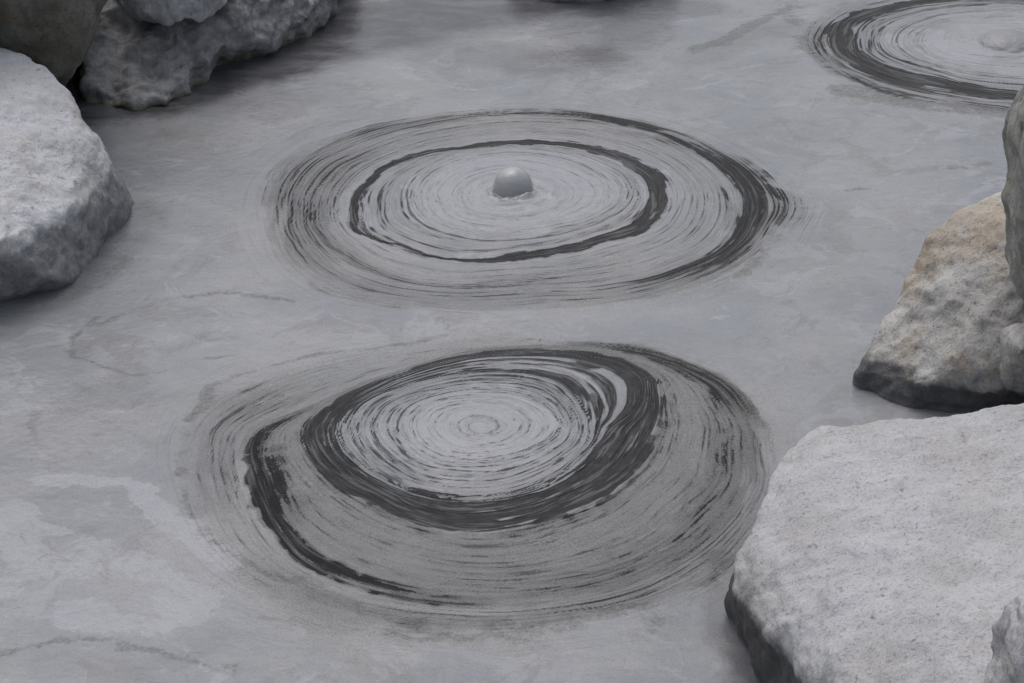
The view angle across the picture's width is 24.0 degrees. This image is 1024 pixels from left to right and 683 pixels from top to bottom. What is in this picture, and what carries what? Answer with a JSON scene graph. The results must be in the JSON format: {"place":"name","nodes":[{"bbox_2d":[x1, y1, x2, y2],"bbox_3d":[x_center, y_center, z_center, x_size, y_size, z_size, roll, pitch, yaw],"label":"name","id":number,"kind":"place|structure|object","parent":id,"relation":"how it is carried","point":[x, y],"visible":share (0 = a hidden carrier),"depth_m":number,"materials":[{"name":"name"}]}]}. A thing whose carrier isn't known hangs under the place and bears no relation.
{"place":"outdoors","nodes":[
{"label":"outdoors","id":0,"kind":"place"},
{"bbox_2d":[0,0,1007,682],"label":"mud pool","id":1,"kind":"structure","parent":0,"point":[174,346],"depth_m":5.54,"materials":[{"name":"grey soil"}]},
{"bbox_2d":[0,0,107,86],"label":"boulder","id":2,"kind":"object","parent":1,"relation":"on","point":[54,38],"visible":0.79,"depth_m":6.27,"materials":[{"name":"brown stone"}]},
{"bbox_2d":[0,48,133,302],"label":"boulder","id":3,"kind":"object","parent":1,"relation":"on","point":[66,202],"visible":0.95,"depth_m":5.84,"materials":[{"name":"white stone"}]},
{"bbox_2d":[79,0,339,110],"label":"boulder","id":4,"kind":"object","parent":1,"relation":"on","point":[130,63],"visible":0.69,"depth_m":6.92,"materials":[{"name":"stone"}]},
{"bbox_2d":[119,0,227,25],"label":"stone block","id":5,"kind":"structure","parent":4,"relation":"on","point":[166,12],"depth_m":6.82,"materials":[{"name":"grey stone"}]},
{"bbox_2d":[245,344,758,607],"bbox_3d":[-0.022,0.244,5.007,1.080,0.023,1.094,0,27,0],"label":"mud spring","id":6,"kind":"object","parent":1,"relation":"on","point":[517,475],"visible":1,"depth_m":4.95,"materials":[{"name":"grey soil"}]},
{"bbox_2d":[258,106,782,313],"bbox_3d":[0.020,-0.376,6.213,1.356,0.036,1.314,0,27,0],"label":"mud spring","id":7,"kind":"object","parent":1,"relation":"on","point":[417,212],"visible":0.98,"depth_m":6.13,"materials":[{"name":"grey soil"}]},
{"bbox_2d":[493,166,532,197],"bbox_3d":[0.003,-0.412,6.225,0.105,0.078,0.105,0,27,0],"label":"mud bubble","id":8,"kind":"object","parent":7,"relation":"on","point":[512,181],"visible":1,"depth_m":6.19,"materials":[{"name":"grey soil"}]},
{"bbox_2d":[544,0,612,2],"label":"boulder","id":9,"kind":"object","parent":1,"relation":"on","point":[592,1],"visible":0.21,"depth_m":7.61,"materials":[{"name":"grey stone"}]},
{"bbox_2d":[724,403,1023,682],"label":"boulder","id":10,"kind":"object","parent":1,"relation":"on","point":[885,551],"visible":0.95,"depth_m":4.15,"materials":[{"name":"stone"}]},
{"bbox_2d":[984,591,1023,682],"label":"stone","id":11,"kind":"object","parent":10,"relation":"on","point":[1005,664],"visible":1,"depth_m":3.61,"materials":[{"name":"grey stone"}]},
{"bbox_2d":[792,0,1023,119],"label":"mud spring","id":12,"kind":"object","parent":1,"relation":"on","point":[935,55],"visible":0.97,"depth_m":7.18,"materials":[{"name":"grey soil"}]},
{"bbox_2d":[976,29,1023,52],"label":"mud bubble","id":13,"kind":"object","parent":12,"relation":"on","point":[1007,40],"visible":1,"depth_m":7.18,"materials":[{"name":"grey soil"}]},
{"bbox_2d":[852,191,1023,412],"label":"boulder","id":14,"kind":"object","parent":1,"relation":"on","point":[957,309],"visible":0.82,"depth_m":5.21,"materials":[{"name":"beige stone"}]},
{"bbox_2d":[999,323,1023,401],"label":"stone","id":15,"kind":"object","parent":1,"relation":"on","point":[1011,366],"visible":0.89,"depth_m":5.07,"materials":[{"name":"grey stone"}]},
{"bbox_2d":[1001,85,1023,301],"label":"boulder","id":16,"kind":"object","parent":1,"relation":"on","point":[1012,195],"visible":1,"depth_m":4.86,"materials":[{"name":"grey stone"}]}
]}

